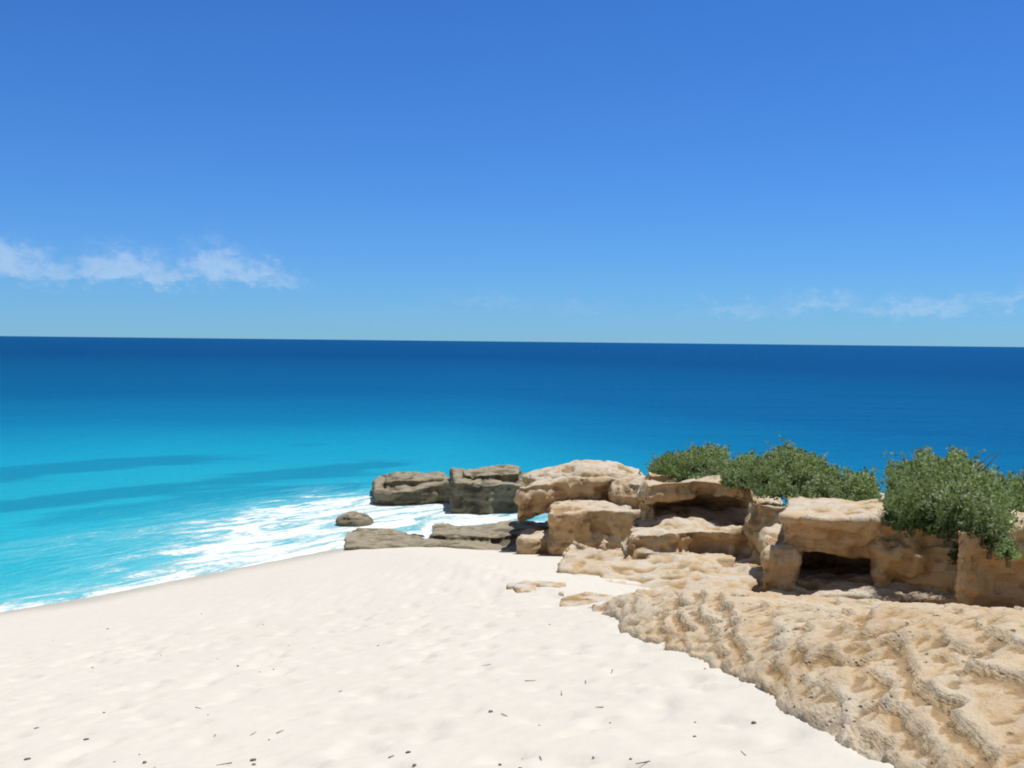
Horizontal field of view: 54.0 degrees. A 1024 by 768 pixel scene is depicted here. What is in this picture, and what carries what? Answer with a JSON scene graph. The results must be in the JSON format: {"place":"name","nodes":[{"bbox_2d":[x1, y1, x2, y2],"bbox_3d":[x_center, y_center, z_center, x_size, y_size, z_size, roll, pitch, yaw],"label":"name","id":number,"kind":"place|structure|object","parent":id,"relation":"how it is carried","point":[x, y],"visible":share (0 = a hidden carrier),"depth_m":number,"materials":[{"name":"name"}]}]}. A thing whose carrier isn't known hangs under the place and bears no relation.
{"place":"outdoors","nodes":[
{"label":"outdoors","id":0,"kind":"place"},
{"bbox_2d":[0,547,893,767],"bbox_3d":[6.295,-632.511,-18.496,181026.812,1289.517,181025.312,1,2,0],"label":"sand ground","id":1,"kind":"structure","parent":0,"point":[440,626],"depth_m":9.13,"materials":[{"name":"white sand"}]},
{"bbox_2d":[24,624,755,767],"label":"beach debris","id":2,"kind":"object","parent":1,"relation":"on","point":[500,764],"visible":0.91,"depth_m":6.37,"materials":[{"name":"brown"}]},
{"bbox_2d":[506,580,612,606],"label":"flat stones","id":3,"kind":"object","parent":1,"relation":"on","point":[583,598],"visible":0.37,"depth_m":13.88,"materials":[{"name":"beige stone"}]},
{"bbox_2d":[514,460,1023,607],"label":"headland rock","id":4,"kind":"object","parent":1,"relation":"on","point":[611,520],"visible":0.66,"depth_m":19.62,"materials":[{"name":"beige stone"}]},
{"bbox_2d":[638,441,736,480],"bbox_3d":[4.334,1.861,24.189,2.414,1.089,1.681,1,3,18],"label":"shrub","id":5,"kind":"object","parent":4,"relation":"on","point":[695,462],"visible":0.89,"depth_m":23.70,"materials":[{"name":"green plant"}]},
{"bbox_2d":[719,448,757,493],"bbox_3d":[5.179,1.926,22.316,1.232,1.037,1.192,1,2,0],"label":"shrub","id":6,"kind":"object","parent":4,"relation":"on","point":[729,477],"visible":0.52,"depth_m":22.08,"materials":[{"name":"green plant"}]},
{"bbox_2d":[738,435,852,502],"bbox_3d":[5.872,1.768,20.916,1.985,1.387,1.773,0,3,-17],"label":"shrub","id":7,"kind":"object","parent":4,"relation":"on","point":[785,471],"visible":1,"depth_m":20.50,"materials":[{"name":"green plant"}]},
{"bbox_2d":[833,466,882,501],"bbox_3d":[6.932,2.067,20.126,0.921,0.874,0.927,2,3,25],"label":"shrub","id":8,"kind":"object","parent":4,"relation":"on","point":[856,486],"visible":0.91,"depth_m":19.97,"materials":[{"name":"green plant"}]},
{"bbox_2d":[871,445,1023,541],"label":"shrub","id":9,"kind":"object","parent":4,"relation":"on","point":[952,494],"visible":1,"depth_m":16.35,"materials":[{"name":"green plant"}]},
{"bbox_2d":[947,541,958,564],"bbox_3d":[7.427,2.822,16.600,0.452,0.532,0.479,2,3,28],"label":"bush","id":10,"kind":"object","parent":4,"relation":"on","point":[953,556],"visible":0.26,"depth_m":16.57,"materials":[{"name":"green plant"}]},
{"bbox_2d":[979,531,1000,559],"bbox_3d":[7.765,2.595,16.339,0.530,0.512,0.494,1,2,0],"label":"bush","id":11,"kind":"object","parent":4,"relation":"on","point":[988,543],"visible":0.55,"depth_m":16.24,"materials":[{"name":"green plant"}]},
{"bbox_2d":[993,534,1023,567],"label":"bush","id":12,"kind":"object","parent":4,"relation":"on","point":[1008,550],"visible":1,"depth_m":15.92,"materials":[{"name":"green plant"}]},
{"bbox_2d":[997,466,1023,512],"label":"shrub","id":13,"kind":"object","parent":4,"relation":"on","point":[1017,491],"visible":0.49,"depth_m":17.39,"materials":[{"name":"green plant"}]},
{"bbox_2d":[558,588,1023,767],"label":"foreground rock","id":14,"kind":"object","parent":1,"relation":"on","point":[914,685],"visible":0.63,"depth_m":5.67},
{"bbox_2d":[0,336,1023,611],"bbox_3d":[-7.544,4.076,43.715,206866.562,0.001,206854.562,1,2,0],"label":"sea","id":15,"kind":"structure","parent":0,"point":[130,462],"depth_m":73.43,"materials":[{"name":"liquid"}]},
{"bbox_2d":[335,465,547,550],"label":"sea rocks","id":16,"kind":"object","parent":15,"relation":"in","point":[488,490],"visible":0.6,"depth_m":34.97,"materials":[{"name":"grey stone"}]},
{"bbox_2d":[0,0,1023,346],"label":"sky","id":17,"kind":"structure","parent":0,"point":[788,172],"materials":[{"name":"blue"}]}
]}

